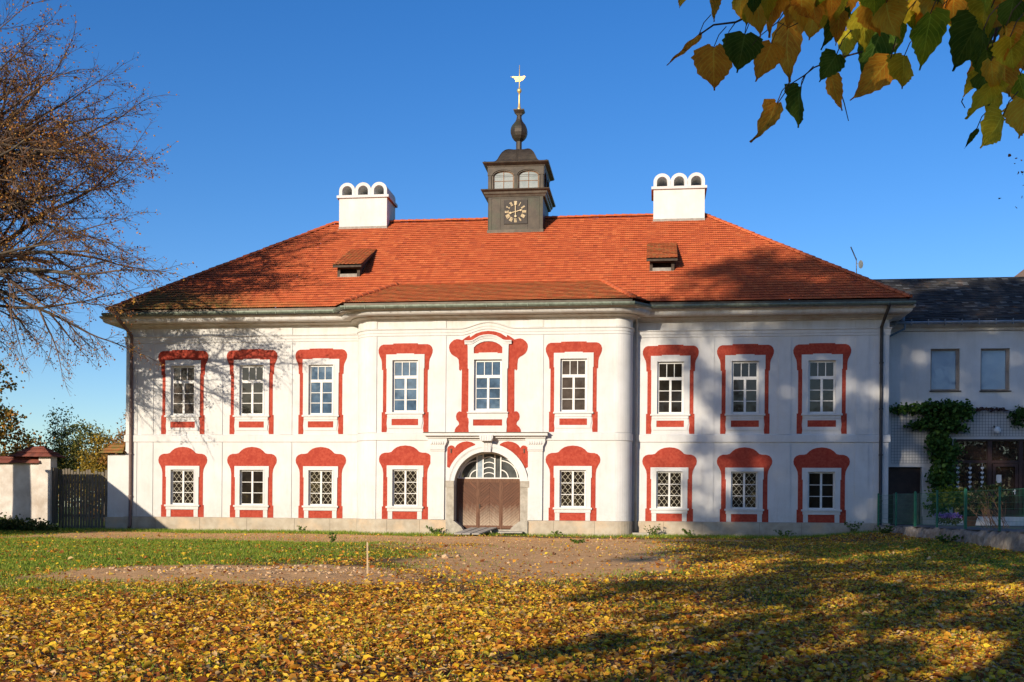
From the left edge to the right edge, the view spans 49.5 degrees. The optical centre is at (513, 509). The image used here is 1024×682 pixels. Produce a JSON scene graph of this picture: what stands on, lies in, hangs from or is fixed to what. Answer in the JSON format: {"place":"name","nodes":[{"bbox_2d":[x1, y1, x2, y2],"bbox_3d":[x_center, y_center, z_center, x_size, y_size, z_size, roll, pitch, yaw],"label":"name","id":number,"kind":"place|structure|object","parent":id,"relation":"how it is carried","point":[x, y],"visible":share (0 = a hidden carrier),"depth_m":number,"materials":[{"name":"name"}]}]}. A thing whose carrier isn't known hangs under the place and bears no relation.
{"place":"outdoors","nodes":[
{"label":"outdoors","id":0,"kind":"place"},
{"bbox_2d":[0,507,1023,681],"bbox_3d":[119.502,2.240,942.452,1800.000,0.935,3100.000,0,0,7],"label":"ground","id":1,"kind":"structure","parent":0,"point":[531,556],"depth_m":25.62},
{"bbox_2d":[0,456,39,521],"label":"garden wall","id":2,"kind":"structure","parent":1,"relation":"on","point":[19,480],"depth_m":53.09,"materials":[{"name":"paint"}]},
{"bbox_2d":[0,359,54,455],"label":"maple tree","id":3,"kind":"object","parent":1,"relation":"on","point":[11,426],"visible":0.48,"depth_m":81.22,"materials":[{"name":"green plant"}]},
{"bbox_2d":[0,512,62,531],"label":"ivy bank","id":4,"kind":"structure","parent":1,"relation":"on","point":[10,523],"depth_m":50.21,"materials":[{"name":"green plant"}]},
{"bbox_2d":[8,446,66,526],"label":"gate pier","id":5,"kind":"structure","parent":1,"relation":"on","point":[48,457],"depth_m":52.86,"materials":[{"name":"paint"}]},
{"bbox_2d":[41,398,80,497],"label":"birch tree","id":6,"kind":"object","parent":1,"relation":"on","point":[61,435],"visible":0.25,"depth_m":84.80,"materials":[{"name":"green plant"}]},
{"bbox_2d":[58,489,104,518],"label":"woods","id":7,"kind":"object","parent":1,"relation":"on","point":[79,504],"visible":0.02,"depth_m":96.55,"materials":[{"name":"green plant"}]},
{"bbox_2d":[48,417,119,499],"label":"green tree","id":8,"kind":"object","parent":1,"relation":"on","point":[72,461],"visible":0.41,"depth_m":83.27,"materials":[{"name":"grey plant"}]},
{"bbox_2d":[60,427,120,513],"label":"yellow tree","id":9,"kind":"object","parent":1,"relation":"on","point":[94,465],"visible":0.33,"depth_m":81.83,"materials":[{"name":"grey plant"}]},
{"bbox_2d":[0,0,196,395],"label":"bare tree","id":10,"kind":"object","parent":1,"relation":"on","point":[31,146],"visible":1,"depth_m":45.22,"materials":[{"name":"brown plant"}]},
{"bbox_2d":[89,412,125,467],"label":"orange tree","id":11,"kind":"object","parent":1,"relation":"on","point":[123,433],"visible":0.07,"depth_m":79.58,"materials":[{"name":"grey plant"}]},
{"bbox_2d":[98,443,125,528],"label":"gate pier","id":12,"kind":"structure","parent":1,"relation":"on","point":[116,494],"depth_m":52.81,"materials":[{"name":"white paint"}]},
{"bbox_2d":[52,468,107,528],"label":"board gate","id":13,"kind":"structure","parent":12,"relation":"attached to","point":[88,515],"depth_m":53.20,"materials":[{"name":"grey wood"}]},
{"bbox_2d":[327,532,337,541],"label":"weed","id":14,"kind":"object","parent":1,"relation":"on","point":[332,539],"visible":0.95,"depth_m":39.59,"materials":[{"name":"green plant"}]},
{"bbox_2d":[367,542,367,573],"bbox_3d":[-3.042,1.061,23.165,0.046,0.770,0.039,0,0,7],"label":"wooden stake","id":15,"kind":"object","parent":1,"relation":"on","point":[367,557],"visible":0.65,"depth_m":23.15,"materials":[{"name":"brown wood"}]},
{"bbox_2d":[92,534,682,580],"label":"earth clods","id":16,"kind":"object","parent":1,"relation":"on","point":[159,571],"visible":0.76,"depth_m":24.04,"materials":[{"name":"brown soil"}]},
{"bbox_2d":[426,525,443,533],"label":"weed","id":17,"kind":"object","parent":1,"relation":"on","point":[433,530],"visible":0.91,"depth_m":49.10,"materials":[{"name":"green plant"}]},
{"bbox_2d":[454,527,477,533],"bbox_3d":[-2.083,0.928,48.648,0.315,0.270,2.285,0,0,17],"label":"plank","id":18,"kind":"object","parent":1,"relation":"on","point":[466,530],"visible":1,"depth_m":48.57,"materials":[{"name":"grey wood"}]},
{"bbox_2d":[462,527,487,534],"bbox_3d":[-1.673,0.927,48.546,0.324,0.280,2.405,0,0,18],"label":"plank","id":19,"kind":"object","parent":1,"relation":"on","point":[473,531],"visible":1,"depth_m":48.23,"materials":[{"name":"grey wood"}]},
{"bbox_2d":[472,527,496,534],"bbox_3d":[-1.264,0.925,48.555,0.313,0.290,2.334,0,0,19],"label":"plank","id":20,"kind":"object","parent":1,"relation":"on","point":[483,531],"visible":1,"depth_m":48.46,"materials":[{"name":"grey wood"}]},
{"bbox_2d":[99,65,915,536],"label":"manor house","id":21,"kind":"structure","parent":1,"relation":"on","point":[521,359],"depth_m":49.75,"materials":[{"name":"white paint"}]},
{"bbox_2d":[158,447,206,516],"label":"window","id":22,"kind":"structure","parent":21,"relation":"in","point":[187,466],"depth_m":52.40,"materials":[{"name":"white paint"}]},
{"bbox_2d":[158,350,207,433],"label":"window","id":23,"kind":"structure","parent":21,"relation":"in","point":[188,366],"depth_m":52.41,"materials":[{"name":"white paint"}]},
{"bbox_2d":[227,447,276,517],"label":"window","id":24,"kind":"structure","parent":21,"relation":"in","point":[254,499],"depth_m":51.98,"materials":[{"name":"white paint"}]},
{"bbox_2d":[227,349,277,433],"bbox_3d":[-12.241,-5.520,51.968,2.478,3.976,0.240,0,0,7],"label":"window","id":25,"kind":"structure","parent":21,"relation":"in","point":[252,393],"depth_m":51.99,"materials":[{"name":"white paint"}]},
{"bbox_2d":[295,348,346,433],"bbox_3d":[-8.932,-5.493,51.549,2.478,3.976,0.240,0,0,7],"label":"window","id":26,"kind":"structure","parent":21,"relation":"in","point":[321,370],"depth_m":51.58,"materials":[{"name":"white paint"}]},
{"bbox_2d":[296,447,345,517],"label":"window","id":27,"kind":"structure","parent":21,"relation":"in","point":[320,469],"depth_m":51.56,"materials":[{"name":"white paint"}]},
{"bbox_2d":[379,445,430,518],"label":"window","id":28,"kind":"structure","parent":21,"relation":"in","point":[409,486],"depth_m":49.76,"materials":[{"name":"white paint"}]},
{"bbox_2d":[379,343,432,431],"bbox_3d":[-4.844,-5.460,49.740,2.478,3.976,0.240,0,0,7],"label":"window","id":29,"kind":"structure","parent":21,"relation":"in","point":[408,377],"depth_m":49.77,"materials":[{"name":"white paint"}]},
{"bbox_2d":[449,331,527,431],"bbox_3d":[-1.132,-5.675,49.244,3.538,4.508,0.290,0,0,7],"label":"window","id":30,"kind":"structure","parent":21,"relation":"in","point":[487,400],"depth_m":49.28,"materials":[{"name":"white paint"}]},
{"bbox_2d":[457,479,519,528],"bbox_3d":[-1.101,-0.189,49.840,2.940,2.400,0.130,0,0,7],"label":"door","id":31,"kind":"structure","parent":21,"relation":"in","point":[488,503],"depth_m":49.86,"materials":[{"name":"brown wood"}]},
{"bbox_2d":[546,446,599,520],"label":"window","id":32,"kind":"structure","parent":21,"relation":"in","point":[572,469],"depth_m":48.81,"materials":[{"name":"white paint"}]},
{"bbox_2d":[546,341,601,431],"bbox_3d":[2.636,-5.400,48.791,2.478,3.976,0.240,0,0,7],"label":"window","id":33,"kind":"structure","parent":21,"relation":"in","point":[573,389],"depth_m":48.82,"materials":[{"name":"white paint"}]},
{"bbox_2d":[642,447,696,521],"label":"window","id":34,"kind":"structure","parent":21,"relation":"in","point":[669,491],"depth_m":49.55,"materials":[{"name":"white paint"}]},
{"bbox_2d":[643,345,698,433],"bbox_3d":[6.996,-5.365,49.529,2.478,3.976,0.240,0,0,7],"label":"window","id":35,"kind":"structure","parent":21,"relation":"in","point":[670,369],"depth_m":49.55,"materials":[{"name":"white paint"}]},
{"bbox_2d":[717,447,771,521],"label":"window","id":36,"kind":"structure","parent":21,"relation":"in","point":[743,499],"depth_m":49.14,"materials":[{"name":"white paint"}]},
{"bbox_2d":[717,344,773,433],"bbox_3d":[10.239,-5.339,49.118,2.478,3.976,0.240,0,0,7],"label":"window","id":37,"kind":"structure","parent":21,"relation":"in","point":[743,408],"depth_m":49.14,"materials":[{"name":"white paint"}]},
{"bbox_2d":[793,447,849,522],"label":"window","id":38,"kind":"structure","parent":21,"relation":"in","point":[821,471],"depth_m":48.71,"materials":[{"name":"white paint"}]},
{"bbox_2d":[793,343,850,433],"bbox_3d":[13.519,-5.312,48.702,2.478,3.976,0.240,0,0,7],"label":"window","id":39,"kind":"structure","parent":21,"relation":"in","point":[819,408],"depth_m":48.72,"materials":[{"name":"white paint"}]},
{"bbox_2d":[850,247,862,272],"bbox_3d":[16.048,-11.231,51.958,0.591,2.161,0.144,0,0,16],"label":"antenna","id":40,"kind":"object","parent":21,"relation":"on","point":[860,264],"visible":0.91,"depth_m":51.97,"materials":[{"name":"grey metal"}]},
{"bbox_2d":[498,531,523,532],"bbox_3d":[-0.101,0.984,48.749,1.050,0.070,0.900,0,0,7],"label":"plank","id":41,"kind":"object","parent":1,"relation":"on","point":[511,531],"visible":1,"depth_m":48.68,"materials":[{"name":"grey wood"}]},
{"bbox_2d":[0,529,1023,681],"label":"fallen leaves","id":42,"kind":"object","parent":1,"relation":"on","point":[1003,666],"visible":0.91,"depth_m":13.97,"materials":[{"name":"yellow plant"}]},
{"bbox_2d":[0,526,1023,681],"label":"grass","id":43,"kind":"structure","parent":1,"relation":"on","point":[89,561],"depth_m":28.64,"materials":[{"name":"green plant"}]},
{"bbox_2d":[570,539,584,543],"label":"weed","id":44,"kind":"object","parent":1,"relation":"on","point":[578,541],"visible":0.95,"depth_m":40.48,"materials":[{"name":"green plant"}]},
{"bbox_2d":[643,524,660,535],"bbox_3d":[6.097,0.910,48.904,0.789,0.604,0.352,0,0,7],"label":"weed","id":45,"kind":"object","parent":1,"relation":"on","point":[655,531],"visible":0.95,"depth_m":48.90,"materials":[{"name":"green plant"}]},
{"bbox_2d":[682,528,693,535],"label":"weed","id":46,"kind":"object","parent":1,"relation":"on","point":[685,531],"visible":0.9,"depth_m":48.77,"materials":[{"name":"green plant"}]},
{"bbox_2d":[773,530,796,536],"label":"weed","id":47,"kind":"object","parent":1,"relation":"on","point":[780,533],"visible":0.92,"depth_m":48.20,"materials":[{"name":"green plant"}]},
{"bbox_2d":[667,0,1023,148],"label":"overhanging linden","id":48,"kind":"object","parent":1,"relation":"on","point":[876,30],"visible":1,"depth_m":2.48,"materials":[{"name":"yellow plant"}]},
{"bbox_2d":[844,521,863,531],"bbox_3d":[14.621,0.762,47.727,0.870,0.634,0.366,0,0,7],"label":"weed","id":49,"kind":"object","parent":1,"relation":"on","point":[849,525],"visible":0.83,"depth_m":47.69,"materials":[{"name":"green plant"}]},
{"bbox_2d":[874,525,896,533],"bbox_3d":[14.916,0.799,44.445,0.930,0.449,0.370,0,0,7],"label":"weed","id":50,"kind":"object","parent":1,"relation":"on","point":[889,530],"visible":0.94,"depth_m":44.44,"materials":[{"name":"green plant"}]},
{"bbox_2d":[873,277,1023,531],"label":"annex building","id":51,"kind":"structure","parent":1,"relation":"on","point":[955,339],"depth_m":50.03,"materials":[{"name":"white paint"}]},
{"bbox_2d":[888,467,919,524],"bbox_3d":[17.515,-0.579,50.443,1.830,2.680,0.090,0,0,7],"label":"doorway","id":52,"kind":"structure","parent":51,"relation":"in","point":[901,480],"depth_m":50.41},
{"bbox_2d":[929,349,960,391],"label":"window","id":53,"kind":"structure","parent":51,"relation":"in","point":[944,377],"depth_m":50.14,"materials":[{"name":"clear glass"}]},
{"bbox_2d":[889,398,1012,512],"bbox_3d":[19.417,-2.166,49.517,5.574,5.688,1.382,0,0,7],"label":"climbing vine","id":54,"kind":"object","parent":51,"relation":"attached to","point":[942,422],"visible":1,"depth_m":49.43,"materials":[{"name":"green plant"}]},
{"bbox_2d":[968,467,971,487],"bbox_3d":[20.494,-1.517,49.864,0.148,1.155,0.019,0,0,7],"label":"heart garland","id":55,"kind":"object","parent":51,"relation":"hanging from","point":[969,477],"visible":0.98,"depth_m":49.85,"materials":[{"name":"white paint"}]},
{"bbox_2d":[980,467,983,487],"bbox_3d":[21.013,-1.513,49.798,0.148,1.155,0.019,0,0,7],"label":"heart garland","id":56,"kind":"object","parent":51,"relation":"hanging from","point":[982,477],"visible":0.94,"depth_m":49.79,"materials":[{"name":"white paint"}]},
{"bbox_2d":[979,349,1011,391],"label":"window","id":57,"kind":"structure","parent":51,"relation":"in","point":[994,375],"depth_m":49.87,"materials":[{"name":"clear glass"}]},
{"bbox_2d":[992,464,1023,513],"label":"door","id":58,"kind":"structure","parent":51,"relation":"in","point":[995,477],"depth_m":49.70,"materials":[{"name":"brown paint"}]},
{"bbox_2d":[1006,404,1023,429],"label":"climbing vine","id":59,"kind":"object","parent":51,"relation":"attached to","point":[1017,415],"visible":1,"depth_m":49.24,"materials":[{"name":"green plant"}]},
{"bbox_2d":[873,525,1023,552],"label":"retaining wall","id":60,"kind":"structure","parent":1,"relation":"on","point":[1012,540],"depth_m":36.14,"materials":[{"name":"concrete"}]},
{"bbox_2d":[877,487,1023,530],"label":"wire fence","id":61,"kind":"object","parent":60,"relation":"on","point":[966,520],"visible":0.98,"depth_m":39.78,"materials":[{"name":"green metal"}]},
{"bbox_2d":[935,533,962,543],"bbox_3d":[14.508,0.977,37.034,0.994,0.394,0.338,0,0,-8],"label":"weed","id":62,"kind":"object","parent":1,"relation":"on","point":[944,539],"visible":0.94,"depth_m":36.96,"materials":[{"name":"green plant"}]},
{"bbox_2d":[998,119,1023,207],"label":"copper tree","id":63,"kind":"object","parent":1,"relation":"on","point":[1009,155],"visible":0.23,"depth_m":33.23,"materials":[{"name":"grey plant"}]},
{"bbox_2d":[0,0,1023,506],"label":"sky","id":64,"kind":"structure","parent":0,"point":[280,105],"materials":[{"name":"blue"}]},
{"bbox_2d":[889,525,1023,531],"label":"terrace","id":65,"kind":"structure","parent":0,"point":[978,527],"depth_m":41.86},
{"bbox_2d":[934,512,962,525],"bbox_3d":[18.937,0.431,48.270,1.349,0.660,0.790,0,0,7],"label":"flower clump","id":66,"kind":"object","parent":65,"relation":"on","point":[955,518],"visible":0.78,"depth_m":48.22,"materials":[{"name":"purple plant"}]},
{"bbox_2d":[922,482,976,516],"bbox_3d":[19.211,-0.430,48.838,2.388,1.552,1.308,0,0,7],"label":"shrub","id":67,"kind":"object","parent":65,"relation":"on","point":[951,501],"visible":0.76,"depth_m":48.73,"materials":[{"name":"green plant"}]},
{"bbox_2d":[958,508,982,525],"bbox_3d":[18.286,0.317,44.596,0.789,0.732,0.816,0,0,-5],"label":"flower pot","id":68,"kind":"object","parent":65,"relation":"on","point":[973,517],"visible":0.55,"depth_m":44.34,"materials":[{"name":"ceramic"}]},
{"bbox_2d":[957,480,1010,528],"bbox_3d":[17.047,-0.220,40.224,1.941,1.868,1.213,0,0,7],"label":"dry shrub","id":69,"kind":"object","parent":65,"relation":"on","point":[989,489],"visible":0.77,"depth_m":40.14,"materials":[{"name":"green plant"}]},
{"bbox_2d":[1014,269,1023,276],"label":"building","id":70,"kind":"structure","parent":0,"point":[1021,274],"depth_m":64.02,"materials":[{"name":"white paint"}]}
]}

